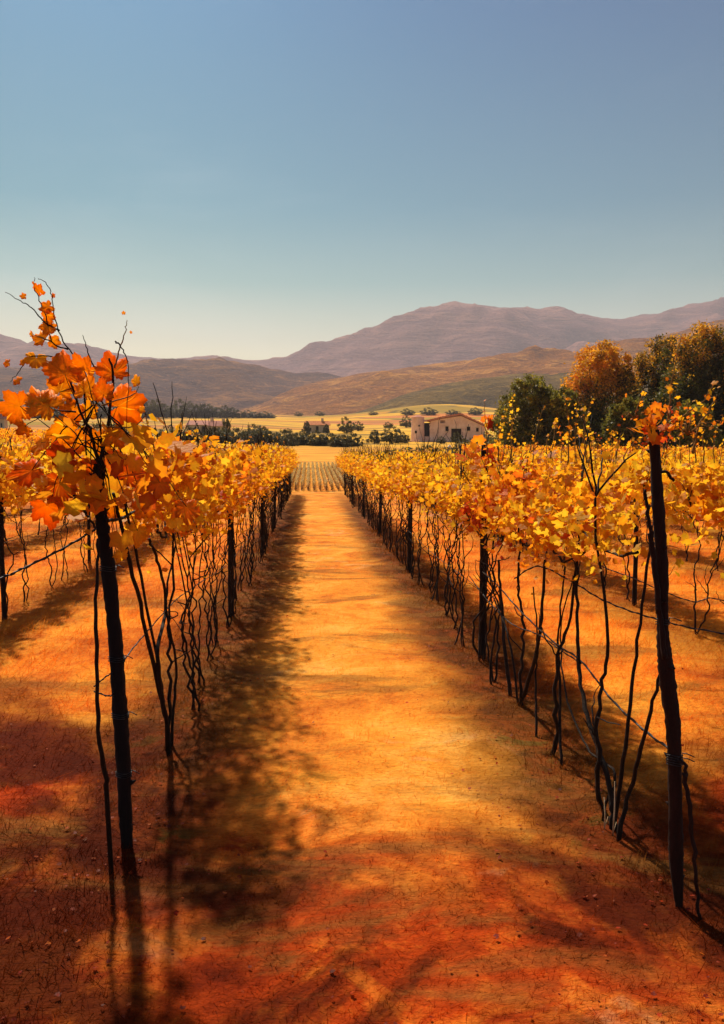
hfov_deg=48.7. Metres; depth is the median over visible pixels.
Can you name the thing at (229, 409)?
tree
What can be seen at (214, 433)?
bush
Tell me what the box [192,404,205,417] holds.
tree
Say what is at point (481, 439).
leaf bunch
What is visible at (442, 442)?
bush
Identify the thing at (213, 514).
grapevine
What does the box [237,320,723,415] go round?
hills
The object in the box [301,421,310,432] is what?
tree
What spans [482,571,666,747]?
trellis wire
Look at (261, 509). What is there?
vine post
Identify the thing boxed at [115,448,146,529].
grapevine
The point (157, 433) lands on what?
bush
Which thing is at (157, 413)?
tree
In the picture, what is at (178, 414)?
tree
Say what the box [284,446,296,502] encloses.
grapevine
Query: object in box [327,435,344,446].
bush
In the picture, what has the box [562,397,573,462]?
leafy shoot
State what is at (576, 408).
leafy shoot
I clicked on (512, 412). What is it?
leafy shoot
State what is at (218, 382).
hills
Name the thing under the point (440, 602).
weeds
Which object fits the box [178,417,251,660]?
grapevine
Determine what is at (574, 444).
leafy shoot
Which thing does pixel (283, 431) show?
bush
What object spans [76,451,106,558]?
grapevine
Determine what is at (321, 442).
bush
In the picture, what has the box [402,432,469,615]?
grapevine
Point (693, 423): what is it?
leafy shoot
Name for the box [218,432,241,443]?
bush
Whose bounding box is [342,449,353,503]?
grapevine
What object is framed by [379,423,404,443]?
tree
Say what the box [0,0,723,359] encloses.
sky
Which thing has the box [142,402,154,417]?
tree
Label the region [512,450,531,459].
grapevine
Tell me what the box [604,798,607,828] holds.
dry stalk
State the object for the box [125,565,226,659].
trellis wire
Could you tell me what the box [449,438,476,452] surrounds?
bush
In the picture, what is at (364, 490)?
grapevine
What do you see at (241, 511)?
grapevine
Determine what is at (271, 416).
tree
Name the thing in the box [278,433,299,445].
bush
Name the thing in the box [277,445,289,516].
grapevine
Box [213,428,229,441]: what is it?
bush
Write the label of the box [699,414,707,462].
leafy shoot
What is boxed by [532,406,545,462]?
leafy shoot
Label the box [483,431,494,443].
bush
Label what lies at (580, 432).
leafy shoot
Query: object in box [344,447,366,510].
grapevine
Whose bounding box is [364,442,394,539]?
grapevine
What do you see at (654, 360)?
tree
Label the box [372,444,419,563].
grapevine
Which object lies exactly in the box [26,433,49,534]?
grapevine
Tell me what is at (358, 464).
grapevine
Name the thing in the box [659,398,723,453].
bush
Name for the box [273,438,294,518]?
grapevine
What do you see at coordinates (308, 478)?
crop row
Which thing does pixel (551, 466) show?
grapevine
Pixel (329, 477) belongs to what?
crop row
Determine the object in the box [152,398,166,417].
tree
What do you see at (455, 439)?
bush
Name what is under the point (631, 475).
grapevine
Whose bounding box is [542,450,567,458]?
grapevine
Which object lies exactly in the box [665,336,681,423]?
leafy shoot
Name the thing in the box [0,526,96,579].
trellis wire
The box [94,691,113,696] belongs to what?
trellis wire
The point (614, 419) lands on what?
bush
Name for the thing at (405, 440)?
bush
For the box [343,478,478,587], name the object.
trellis wire
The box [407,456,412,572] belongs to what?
vine post
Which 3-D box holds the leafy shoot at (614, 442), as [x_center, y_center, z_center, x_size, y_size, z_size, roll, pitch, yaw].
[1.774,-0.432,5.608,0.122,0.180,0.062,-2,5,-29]
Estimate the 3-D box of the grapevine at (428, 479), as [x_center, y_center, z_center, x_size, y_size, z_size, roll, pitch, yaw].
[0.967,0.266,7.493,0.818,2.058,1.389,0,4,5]
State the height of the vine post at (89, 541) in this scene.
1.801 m
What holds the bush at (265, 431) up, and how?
on the ground at (318, 508)
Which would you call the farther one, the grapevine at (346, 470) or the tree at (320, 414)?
the tree at (320, 414)
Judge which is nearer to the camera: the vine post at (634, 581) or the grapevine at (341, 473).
the vine post at (634, 581)
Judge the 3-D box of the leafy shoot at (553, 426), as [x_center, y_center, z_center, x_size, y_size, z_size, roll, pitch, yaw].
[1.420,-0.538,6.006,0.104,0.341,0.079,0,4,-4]
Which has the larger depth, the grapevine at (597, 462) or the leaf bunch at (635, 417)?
the grapevine at (597, 462)
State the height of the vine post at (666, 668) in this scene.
1.906 m
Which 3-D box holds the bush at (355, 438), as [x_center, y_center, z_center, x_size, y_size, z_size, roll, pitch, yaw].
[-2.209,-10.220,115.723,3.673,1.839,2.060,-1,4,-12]
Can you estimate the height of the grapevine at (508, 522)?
2.051 m
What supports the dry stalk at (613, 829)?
on the ground at (318, 508)
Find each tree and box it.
[97,402,105,417]
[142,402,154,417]
[145,400,161,417]
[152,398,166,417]
[162,404,175,417]
[165,405,182,417]
[172,398,192,417]
[180,400,198,417]
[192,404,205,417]
[196,402,211,417]
[200,403,219,417]
[213,407,229,417]
[221,405,232,417]
[221,418,231,435]
[226,407,238,417]
[231,410,247,417]
[241,424,259,432]
[245,412,262,417]
[256,411,273,417]
[261,414,276,417]
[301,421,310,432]
[314,411,324,415]
[322,423,329,432]
[337,416,355,432]
[366,430,380,443]
[368,411,378,414]
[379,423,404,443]
[399,408,415,414]
[399,416,410,427]
[420,407,437,414]
[445,410,461,414]
[466,407,483,414]
[487,372,566,450]
[532,386,589,452]
[556,339,649,448]
[620,332,691,425]
[648,319,723,444]
[709,354,723,445]
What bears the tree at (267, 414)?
on the ground at (318, 508)
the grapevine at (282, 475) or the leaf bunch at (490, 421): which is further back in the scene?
the grapevine at (282, 475)
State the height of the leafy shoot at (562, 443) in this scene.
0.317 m
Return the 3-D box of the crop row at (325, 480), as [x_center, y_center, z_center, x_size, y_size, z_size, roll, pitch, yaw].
[-2.247,-2.212,45.567,0.254,1.079,20.730,0,4,-4]
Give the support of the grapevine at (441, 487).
on the ground at (318, 508)
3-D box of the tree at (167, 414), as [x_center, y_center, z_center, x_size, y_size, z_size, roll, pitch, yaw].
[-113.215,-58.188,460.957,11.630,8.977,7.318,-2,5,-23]
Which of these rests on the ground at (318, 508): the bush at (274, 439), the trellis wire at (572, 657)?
the bush at (274, 439)
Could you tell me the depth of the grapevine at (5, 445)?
14.82 m
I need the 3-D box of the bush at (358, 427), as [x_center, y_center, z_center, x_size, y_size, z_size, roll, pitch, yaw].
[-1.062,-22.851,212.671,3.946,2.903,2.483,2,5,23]
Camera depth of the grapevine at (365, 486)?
19.91 m
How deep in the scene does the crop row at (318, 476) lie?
40.76 m
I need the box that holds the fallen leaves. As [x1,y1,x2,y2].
[1,545,723,1023]
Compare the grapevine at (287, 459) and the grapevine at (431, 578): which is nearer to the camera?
the grapevine at (431, 578)
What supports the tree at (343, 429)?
on the ground at (318, 508)
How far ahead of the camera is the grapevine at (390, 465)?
12.16 m
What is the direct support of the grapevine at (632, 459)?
on the ground at (318, 508)
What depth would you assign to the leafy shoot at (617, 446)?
4.08 m
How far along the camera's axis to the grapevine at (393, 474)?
11.37 m
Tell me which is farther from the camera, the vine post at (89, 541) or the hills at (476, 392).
the hills at (476, 392)
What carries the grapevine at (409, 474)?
on the ground at (318, 508)
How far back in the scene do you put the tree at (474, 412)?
478.89 m
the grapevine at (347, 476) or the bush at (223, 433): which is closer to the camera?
the grapevine at (347, 476)
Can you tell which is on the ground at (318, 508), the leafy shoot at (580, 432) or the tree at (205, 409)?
the tree at (205, 409)
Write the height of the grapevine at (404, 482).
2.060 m
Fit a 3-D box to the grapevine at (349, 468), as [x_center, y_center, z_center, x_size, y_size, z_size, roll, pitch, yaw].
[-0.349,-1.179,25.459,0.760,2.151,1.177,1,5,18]
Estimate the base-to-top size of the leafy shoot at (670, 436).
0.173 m
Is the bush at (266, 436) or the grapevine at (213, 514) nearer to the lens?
the grapevine at (213, 514)
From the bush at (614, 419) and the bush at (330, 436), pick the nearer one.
the bush at (614, 419)
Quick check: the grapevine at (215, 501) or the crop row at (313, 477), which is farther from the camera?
the crop row at (313, 477)
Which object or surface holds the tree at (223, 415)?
on the ground at (318, 508)
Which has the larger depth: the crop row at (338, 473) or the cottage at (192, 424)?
the cottage at (192, 424)
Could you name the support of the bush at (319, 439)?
on the ground at (318, 508)
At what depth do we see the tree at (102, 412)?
416.66 m
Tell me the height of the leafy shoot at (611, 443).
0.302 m
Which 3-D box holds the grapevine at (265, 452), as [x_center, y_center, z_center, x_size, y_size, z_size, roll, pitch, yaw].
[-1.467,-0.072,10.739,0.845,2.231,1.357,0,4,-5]
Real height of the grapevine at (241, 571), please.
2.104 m
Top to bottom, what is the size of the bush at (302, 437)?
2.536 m
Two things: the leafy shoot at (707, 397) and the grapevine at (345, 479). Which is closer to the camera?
the leafy shoot at (707, 397)
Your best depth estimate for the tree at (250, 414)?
498.75 m
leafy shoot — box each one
[139,417,157,439]
[175,424,217,452]
[483,400,488,452]
[492,423,504,462]
[497,408,506,460]
[507,394,519,458]
[508,400,514,462]
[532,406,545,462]
[544,418,557,462]
[550,419,556,458]
[557,426,563,462]
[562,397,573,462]
[573,403,578,460]
[573,426,579,462]
[578,406,590,462]
[582,398,593,449]
[586,430,596,462]
[603,430,617,461]
[607,426,614,460]
[607,438,623,462]
[614,431,623,458]
[622,440,637,462]
[627,427,648,454]
[659,380,719,432]
[661,433,674,462]
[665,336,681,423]
[677,410,693,462]
[684,402,696,462]
[692,395,716,453]
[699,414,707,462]
[711,417,723,462]
[719,439,723,462]
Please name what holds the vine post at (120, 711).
on the ground at (318, 508)
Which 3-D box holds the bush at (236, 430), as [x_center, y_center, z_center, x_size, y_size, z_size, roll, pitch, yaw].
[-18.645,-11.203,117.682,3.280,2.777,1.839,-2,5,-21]
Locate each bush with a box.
[91,422,101,430]
[152,427,163,437]
[158,425,181,436]
[178,425,199,441]
[196,429,217,442]
[205,426,223,442]
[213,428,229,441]
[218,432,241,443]
[228,427,245,440]
[233,432,251,443]
[244,428,264,443]
[248,425,268,440]
[255,426,275,443]
[268,432,284,444]
[275,429,290,439]
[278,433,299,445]
[287,432,304,444]
[294,430,317,444]
[307,430,328,445]
[310,436,329,445]
[322,432,341,445]
[327,434,353,446]
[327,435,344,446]
[340,436,358,445]
[345,433,363,445]
[352,421,363,430]
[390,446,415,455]
[400,431,409,443]
[412,444,438,452]
[436,436,446,443]
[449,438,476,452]
[451,431,463,443]
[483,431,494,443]
[597,395,659,449]
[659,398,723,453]
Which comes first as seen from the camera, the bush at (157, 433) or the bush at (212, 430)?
the bush at (157, 433)
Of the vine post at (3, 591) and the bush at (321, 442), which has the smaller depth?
the vine post at (3, 591)
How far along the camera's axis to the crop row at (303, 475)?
40.78 m
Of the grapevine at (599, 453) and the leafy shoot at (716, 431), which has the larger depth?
the grapevine at (599, 453)
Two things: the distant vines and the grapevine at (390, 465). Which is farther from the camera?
the distant vines
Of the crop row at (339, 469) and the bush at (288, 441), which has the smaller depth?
the crop row at (339, 469)
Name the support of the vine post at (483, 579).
on the ground at (318, 508)
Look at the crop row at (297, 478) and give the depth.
40.04 m
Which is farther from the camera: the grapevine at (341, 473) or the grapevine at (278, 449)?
the grapevine at (341, 473)
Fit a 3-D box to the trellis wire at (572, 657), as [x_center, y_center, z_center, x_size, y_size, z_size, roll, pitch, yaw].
[1.082,0.755,5.829,0.006,0.125,3.051,0,4,-4]
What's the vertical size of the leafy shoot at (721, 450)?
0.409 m
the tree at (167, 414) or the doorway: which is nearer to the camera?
the doorway
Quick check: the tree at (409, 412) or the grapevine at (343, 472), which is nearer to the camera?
the grapevine at (343, 472)
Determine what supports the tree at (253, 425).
on the ground at (318, 508)
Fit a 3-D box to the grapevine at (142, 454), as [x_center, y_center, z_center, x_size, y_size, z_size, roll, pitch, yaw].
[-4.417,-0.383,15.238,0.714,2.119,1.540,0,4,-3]
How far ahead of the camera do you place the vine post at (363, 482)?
22.08 m
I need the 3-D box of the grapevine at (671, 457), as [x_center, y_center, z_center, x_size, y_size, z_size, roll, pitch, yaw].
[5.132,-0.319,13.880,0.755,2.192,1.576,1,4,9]
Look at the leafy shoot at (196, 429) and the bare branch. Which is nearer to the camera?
the bare branch
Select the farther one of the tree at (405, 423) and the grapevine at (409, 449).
the tree at (405, 423)
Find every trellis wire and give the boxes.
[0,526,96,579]
[4,521,76,542]
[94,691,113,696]
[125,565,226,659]
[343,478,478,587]
[469,576,581,663]
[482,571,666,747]
[514,565,723,634]
[583,555,723,602]
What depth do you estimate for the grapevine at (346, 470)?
29.30 m
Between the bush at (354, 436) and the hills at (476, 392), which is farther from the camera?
the hills at (476, 392)
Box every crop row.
[291,464,297,486]
[294,462,301,490]
[300,462,305,489]
[305,462,310,490]
[311,461,315,489]
[315,462,321,489]
[319,462,327,490]
[323,462,333,491]
[327,462,339,490]
[331,462,343,488]
[335,463,350,485]
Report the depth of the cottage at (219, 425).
159.07 m
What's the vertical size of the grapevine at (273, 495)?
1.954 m
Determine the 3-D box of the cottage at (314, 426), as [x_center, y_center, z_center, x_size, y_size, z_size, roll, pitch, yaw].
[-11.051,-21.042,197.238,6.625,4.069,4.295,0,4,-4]
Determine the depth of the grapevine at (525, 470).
14.16 m
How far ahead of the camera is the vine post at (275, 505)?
18.83 m
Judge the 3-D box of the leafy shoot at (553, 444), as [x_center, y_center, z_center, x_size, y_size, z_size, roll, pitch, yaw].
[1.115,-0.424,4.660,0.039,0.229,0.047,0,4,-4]
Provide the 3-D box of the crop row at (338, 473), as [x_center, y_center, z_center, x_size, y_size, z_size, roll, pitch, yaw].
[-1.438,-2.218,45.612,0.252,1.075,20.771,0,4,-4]
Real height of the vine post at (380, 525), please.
1.740 m
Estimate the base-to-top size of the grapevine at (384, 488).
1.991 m
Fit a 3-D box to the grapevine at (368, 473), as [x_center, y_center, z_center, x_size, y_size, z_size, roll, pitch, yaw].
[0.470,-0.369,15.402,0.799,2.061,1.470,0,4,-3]
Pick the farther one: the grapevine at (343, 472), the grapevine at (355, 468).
the grapevine at (343, 472)
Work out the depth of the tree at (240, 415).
500.22 m
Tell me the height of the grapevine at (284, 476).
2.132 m
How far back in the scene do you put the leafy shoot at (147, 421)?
4.90 m
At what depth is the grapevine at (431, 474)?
8.18 m
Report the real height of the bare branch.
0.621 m
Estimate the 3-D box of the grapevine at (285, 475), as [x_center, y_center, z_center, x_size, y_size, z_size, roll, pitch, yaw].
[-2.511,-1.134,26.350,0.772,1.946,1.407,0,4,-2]
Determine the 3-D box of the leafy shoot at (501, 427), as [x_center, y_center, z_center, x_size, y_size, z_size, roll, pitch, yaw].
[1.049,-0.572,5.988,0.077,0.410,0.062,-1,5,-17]
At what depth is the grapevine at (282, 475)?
11.40 m
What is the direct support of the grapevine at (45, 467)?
on the ground at (318, 508)
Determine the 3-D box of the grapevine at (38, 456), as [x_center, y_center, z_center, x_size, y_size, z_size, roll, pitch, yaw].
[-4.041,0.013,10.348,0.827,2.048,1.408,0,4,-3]
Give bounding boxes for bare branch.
[676,759,701,919]
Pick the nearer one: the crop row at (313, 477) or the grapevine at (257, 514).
the grapevine at (257, 514)
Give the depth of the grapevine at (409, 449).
75.74 m
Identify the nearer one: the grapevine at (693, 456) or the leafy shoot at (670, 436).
the leafy shoot at (670, 436)
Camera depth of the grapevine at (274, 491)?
18.40 m
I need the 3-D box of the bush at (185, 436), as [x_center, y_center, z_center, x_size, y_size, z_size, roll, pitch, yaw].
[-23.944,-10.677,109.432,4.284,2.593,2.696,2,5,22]
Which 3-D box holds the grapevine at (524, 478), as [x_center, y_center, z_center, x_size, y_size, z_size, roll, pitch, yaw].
[1.089,0.433,5.450,0.872,2.103,1.507,-3,5,-30]
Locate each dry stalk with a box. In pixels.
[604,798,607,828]
[612,781,615,835]
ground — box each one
[0,404,723,1023]
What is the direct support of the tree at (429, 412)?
on the ground at (318, 508)
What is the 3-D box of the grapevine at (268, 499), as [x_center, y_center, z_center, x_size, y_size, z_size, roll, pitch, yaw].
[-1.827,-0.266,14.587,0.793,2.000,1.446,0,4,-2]
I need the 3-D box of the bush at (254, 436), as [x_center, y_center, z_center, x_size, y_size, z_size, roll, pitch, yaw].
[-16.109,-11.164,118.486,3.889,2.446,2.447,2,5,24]
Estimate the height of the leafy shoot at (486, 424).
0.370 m
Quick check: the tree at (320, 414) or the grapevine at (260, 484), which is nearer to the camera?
the grapevine at (260, 484)
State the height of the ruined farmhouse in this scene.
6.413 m
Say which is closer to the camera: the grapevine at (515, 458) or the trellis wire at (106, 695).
the trellis wire at (106, 695)
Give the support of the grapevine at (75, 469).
on the ground at (318, 508)
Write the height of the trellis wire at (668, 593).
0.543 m
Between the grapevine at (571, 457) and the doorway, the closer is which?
the grapevine at (571, 457)
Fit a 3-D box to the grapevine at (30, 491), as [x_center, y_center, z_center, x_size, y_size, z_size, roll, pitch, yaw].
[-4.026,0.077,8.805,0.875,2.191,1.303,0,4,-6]
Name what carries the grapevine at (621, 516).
on the ground at (318, 508)
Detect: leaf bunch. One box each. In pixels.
[455,435,508,470]
[480,415,493,429]
[617,391,647,425]
[626,401,676,446]
[661,401,681,424]
[669,414,723,444]
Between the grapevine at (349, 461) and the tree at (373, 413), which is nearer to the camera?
the grapevine at (349, 461)
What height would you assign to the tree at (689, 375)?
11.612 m
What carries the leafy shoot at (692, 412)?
attached to the grapevine at (708, 508)
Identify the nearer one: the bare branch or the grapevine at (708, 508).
the bare branch
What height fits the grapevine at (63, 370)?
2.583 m
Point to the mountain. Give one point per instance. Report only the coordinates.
(453, 331)
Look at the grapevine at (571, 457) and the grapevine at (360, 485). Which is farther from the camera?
the grapevine at (360, 485)
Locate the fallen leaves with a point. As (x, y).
(59, 993)
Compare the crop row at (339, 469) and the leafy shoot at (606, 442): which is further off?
the crop row at (339, 469)
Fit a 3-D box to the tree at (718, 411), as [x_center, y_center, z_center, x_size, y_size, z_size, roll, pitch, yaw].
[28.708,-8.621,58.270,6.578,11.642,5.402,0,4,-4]
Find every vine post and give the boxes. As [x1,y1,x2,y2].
[0,456,6,619]
[87,504,90,562]
[89,464,139,848]
[228,487,233,616]
[260,494,263,555]
[273,481,275,527]
[362,477,364,515]
[379,455,381,534]
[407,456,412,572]
[478,445,488,657]
[632,498,638,605]
[643,429,694,907]
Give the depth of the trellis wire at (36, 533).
9.70 m
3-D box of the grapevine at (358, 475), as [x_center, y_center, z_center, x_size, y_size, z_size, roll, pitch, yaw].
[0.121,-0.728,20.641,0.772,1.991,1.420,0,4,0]
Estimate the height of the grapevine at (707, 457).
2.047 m
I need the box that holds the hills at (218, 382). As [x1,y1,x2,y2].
[0,357,340,411]
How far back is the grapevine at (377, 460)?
14.68 m
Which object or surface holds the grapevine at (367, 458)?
on the ground at (318, 508)
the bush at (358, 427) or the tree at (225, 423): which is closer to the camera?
the tree at (225, 423)
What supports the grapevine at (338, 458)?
on the ground at (318, 508)
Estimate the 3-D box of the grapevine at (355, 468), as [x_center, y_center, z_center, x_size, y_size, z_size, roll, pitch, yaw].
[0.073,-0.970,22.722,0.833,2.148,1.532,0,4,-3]
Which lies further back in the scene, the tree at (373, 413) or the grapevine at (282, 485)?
the tree at (373, 413)
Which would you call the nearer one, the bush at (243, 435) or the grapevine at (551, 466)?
the grapevine at (551, 466)
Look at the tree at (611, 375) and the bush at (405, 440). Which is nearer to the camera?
the tree at (611, 375)
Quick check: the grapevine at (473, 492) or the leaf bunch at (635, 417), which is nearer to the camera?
the leaf bunch at (635, 417)
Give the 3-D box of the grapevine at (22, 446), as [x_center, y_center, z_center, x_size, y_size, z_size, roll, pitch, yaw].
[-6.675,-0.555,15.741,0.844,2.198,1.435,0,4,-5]
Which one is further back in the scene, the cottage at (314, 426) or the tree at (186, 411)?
the tree at (186, 411)
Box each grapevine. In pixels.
[0,277,199,874]
[0,426,20,542]
[0,426,40,611]
[0,436,57,601]
[0,439,15,507]
[2,433,39,537]
[16,435,79,586]
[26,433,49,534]
[39,447,84,580]
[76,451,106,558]
[76,454,107,571]
[112,383,234,755]
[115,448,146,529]
[118,448,145,545]
[132,406,277,710]
[140,421,274,684]
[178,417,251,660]
[191,412,263,644]
[195,427,266,616]
[201,419,275,628]
[217,432,261,599]
[226,429,277,590]
[228,422,282,585]
[233,428,288,576]
[249,445,275,571]
[251,440,281,561]
[253,430,289,556]
[254,442,283,548]
[256,439,288,553]
[258,449,288,546]
[264,442,287,533]
[266,441,295,531]
[268,440,289,528]
[268,448,288,522]
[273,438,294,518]
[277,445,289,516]
[278,453,292,515]
[281,444,295,509]
[282,448,297,504]
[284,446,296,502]
[333,452,354,498]
[334,447,347,480]
[335,448,346,495]
[337,441,362,507]
[337,449,347,497]
[338,442,352,497]
[341,447,354,500]
[341,447,362,506]
[341,449,351,501]
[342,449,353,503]
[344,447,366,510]
[345,446,360,507]
[346,448,361,512]
[349,444,374,518]
[350,440,367,512]
[352,446,371,522]
[352,449,370,517]
[353,444,368,516]
[354,440,380,527]
[354,441,375,525]
[357,437,390,527]
[359,444,378,530]
[363,442,386,536]
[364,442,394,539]
[365,440,396,549]
[366,440,404,544]
[367,442,414,553]
[367,445,400,552]
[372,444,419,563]
[374,447,447,578]
[380,440,423,568]
[388,434,434,585]
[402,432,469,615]
[403,429,467,603]
[408,416,468,592]
[415,422,477,628]
[421,432,490,646]
[428,434,526,660]
[444,422,577,705]
[448,435,546,683]
[480,417,642,768]
[502,437,532,546]
[506,442,546,549]
[511,409,723,841]
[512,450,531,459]
[523,434,575,561]
[540,449,593,570]
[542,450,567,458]
[553,444,605,567]
[574,444,650,590]
[588,449,600,459]
[592,436,678,600]
[592,450,611,521]
[606,452,640,540]
[608,436,706,574]
[613,441,645,547]
[637,436,688,544]
[650,442,723,634]
[665,445,697,530]
[667,441,723,561]
[680,449,723,603]
[693,447,723,570]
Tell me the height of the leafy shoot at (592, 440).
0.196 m
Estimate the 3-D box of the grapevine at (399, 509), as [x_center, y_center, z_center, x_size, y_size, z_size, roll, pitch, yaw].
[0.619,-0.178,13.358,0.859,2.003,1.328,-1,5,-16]
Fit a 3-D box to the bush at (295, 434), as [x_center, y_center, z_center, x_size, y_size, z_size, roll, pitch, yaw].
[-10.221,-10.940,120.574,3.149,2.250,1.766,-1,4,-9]
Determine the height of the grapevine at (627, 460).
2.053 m
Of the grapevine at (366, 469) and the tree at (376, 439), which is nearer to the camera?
the grapevine at (366, 469)
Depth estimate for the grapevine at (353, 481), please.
26.13 m
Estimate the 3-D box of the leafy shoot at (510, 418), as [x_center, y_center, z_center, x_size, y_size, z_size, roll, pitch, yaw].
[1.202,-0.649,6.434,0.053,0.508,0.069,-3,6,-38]
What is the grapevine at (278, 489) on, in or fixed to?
on the ground at (318, 508)
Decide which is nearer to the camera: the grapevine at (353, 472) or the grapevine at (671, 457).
the grapevine at (671, 457)
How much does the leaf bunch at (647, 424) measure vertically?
0.174 m
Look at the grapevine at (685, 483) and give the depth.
7.88 m
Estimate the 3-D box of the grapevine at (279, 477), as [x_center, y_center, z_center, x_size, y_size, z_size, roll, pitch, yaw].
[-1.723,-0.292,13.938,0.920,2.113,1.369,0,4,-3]
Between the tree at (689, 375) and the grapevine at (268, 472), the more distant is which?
the tree at (689, 375)
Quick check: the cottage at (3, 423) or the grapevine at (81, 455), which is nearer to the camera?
the grapevine at (81, 455)
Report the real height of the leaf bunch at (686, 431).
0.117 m
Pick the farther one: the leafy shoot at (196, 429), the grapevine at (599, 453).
the grapevine at (599, 453)
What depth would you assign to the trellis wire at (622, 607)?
5.23 m
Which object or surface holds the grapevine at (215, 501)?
on the ground at (318, 508)
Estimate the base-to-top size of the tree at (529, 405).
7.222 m
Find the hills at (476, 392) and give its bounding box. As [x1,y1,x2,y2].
[356,372,717,412]
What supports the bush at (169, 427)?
on the ground at (318, 508)
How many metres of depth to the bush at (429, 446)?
73.81 m
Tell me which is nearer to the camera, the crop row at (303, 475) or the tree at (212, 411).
the crop row at (303, 475)
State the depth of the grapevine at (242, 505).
9.59 m
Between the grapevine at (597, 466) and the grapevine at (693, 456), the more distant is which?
the grapevine at (693, 456)
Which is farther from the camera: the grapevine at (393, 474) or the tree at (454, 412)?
the tree at (454, 412)
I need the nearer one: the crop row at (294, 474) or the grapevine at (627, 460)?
the grapevine at (627, 460)
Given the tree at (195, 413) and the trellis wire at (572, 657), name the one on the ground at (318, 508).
the tree at (195, 413)
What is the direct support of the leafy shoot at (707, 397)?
attached to the vine post at (666, 668)
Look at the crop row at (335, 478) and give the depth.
40.40 m
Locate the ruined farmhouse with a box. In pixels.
[409,413,484,441]
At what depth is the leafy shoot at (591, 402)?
7.19 m
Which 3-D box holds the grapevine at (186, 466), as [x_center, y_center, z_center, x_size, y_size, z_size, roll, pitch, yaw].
[-1.165,0.375,4.521,0.794,2.282,1.960,0,4,-4]
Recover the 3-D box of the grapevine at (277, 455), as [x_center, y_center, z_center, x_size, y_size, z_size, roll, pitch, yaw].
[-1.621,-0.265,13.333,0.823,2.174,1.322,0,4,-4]
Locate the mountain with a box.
[0,297,723,376]
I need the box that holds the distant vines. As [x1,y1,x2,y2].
[0,428,723,513]
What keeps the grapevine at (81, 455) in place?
on the ground at (318, 508)
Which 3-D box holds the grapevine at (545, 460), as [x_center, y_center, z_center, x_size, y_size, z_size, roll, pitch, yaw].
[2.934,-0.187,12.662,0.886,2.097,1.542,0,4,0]
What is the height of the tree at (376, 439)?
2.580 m
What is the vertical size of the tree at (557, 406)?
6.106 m
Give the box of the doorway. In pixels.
[451,428,461,440]
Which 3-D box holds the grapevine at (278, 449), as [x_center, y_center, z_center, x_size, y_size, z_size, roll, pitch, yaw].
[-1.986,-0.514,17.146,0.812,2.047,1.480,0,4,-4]
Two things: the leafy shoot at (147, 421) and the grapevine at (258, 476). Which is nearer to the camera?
the leafy shoot at (147, 421)
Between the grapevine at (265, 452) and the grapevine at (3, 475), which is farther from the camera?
the grapevine at (265, 452)
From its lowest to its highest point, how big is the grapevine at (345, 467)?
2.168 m
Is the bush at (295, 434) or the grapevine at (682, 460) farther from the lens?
the bush at (295, 434)
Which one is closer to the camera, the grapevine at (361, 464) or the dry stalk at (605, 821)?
the dry stalk at (605, 821)
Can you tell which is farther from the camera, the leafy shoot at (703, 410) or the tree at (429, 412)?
the tree at (429, 412)
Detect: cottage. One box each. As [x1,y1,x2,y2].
[0,414,7,429]
[186,418,221,432]
[208,418,228,431]
[305,418,330,432]
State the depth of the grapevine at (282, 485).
22.34 m
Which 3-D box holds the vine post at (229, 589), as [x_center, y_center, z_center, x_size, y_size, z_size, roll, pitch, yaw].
[-1.422,0.296,8.671,0.087,1.791,0.088,-4,6,-43]
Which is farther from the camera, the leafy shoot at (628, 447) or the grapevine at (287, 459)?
the grapevine at (287, 459)
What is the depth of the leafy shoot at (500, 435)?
4.33 m
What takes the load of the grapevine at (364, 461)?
on the ground at (318, 508)
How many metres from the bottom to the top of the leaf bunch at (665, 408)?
0.090 m
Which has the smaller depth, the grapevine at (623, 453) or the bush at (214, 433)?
the grapevine at (623, 453)
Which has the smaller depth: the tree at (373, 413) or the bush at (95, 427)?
the bush at (95, 427)
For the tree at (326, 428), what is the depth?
193.54 m
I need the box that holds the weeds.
[0,528,723,1023]
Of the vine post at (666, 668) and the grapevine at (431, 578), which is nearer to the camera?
the vine post at (666, 668)
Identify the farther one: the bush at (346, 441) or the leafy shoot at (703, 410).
the bush at (346, 441)
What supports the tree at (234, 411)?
on the ground at (318, 508)
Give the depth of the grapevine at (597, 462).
16.72 m
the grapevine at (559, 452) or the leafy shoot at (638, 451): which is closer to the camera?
the leafy shoot at (638, 451)

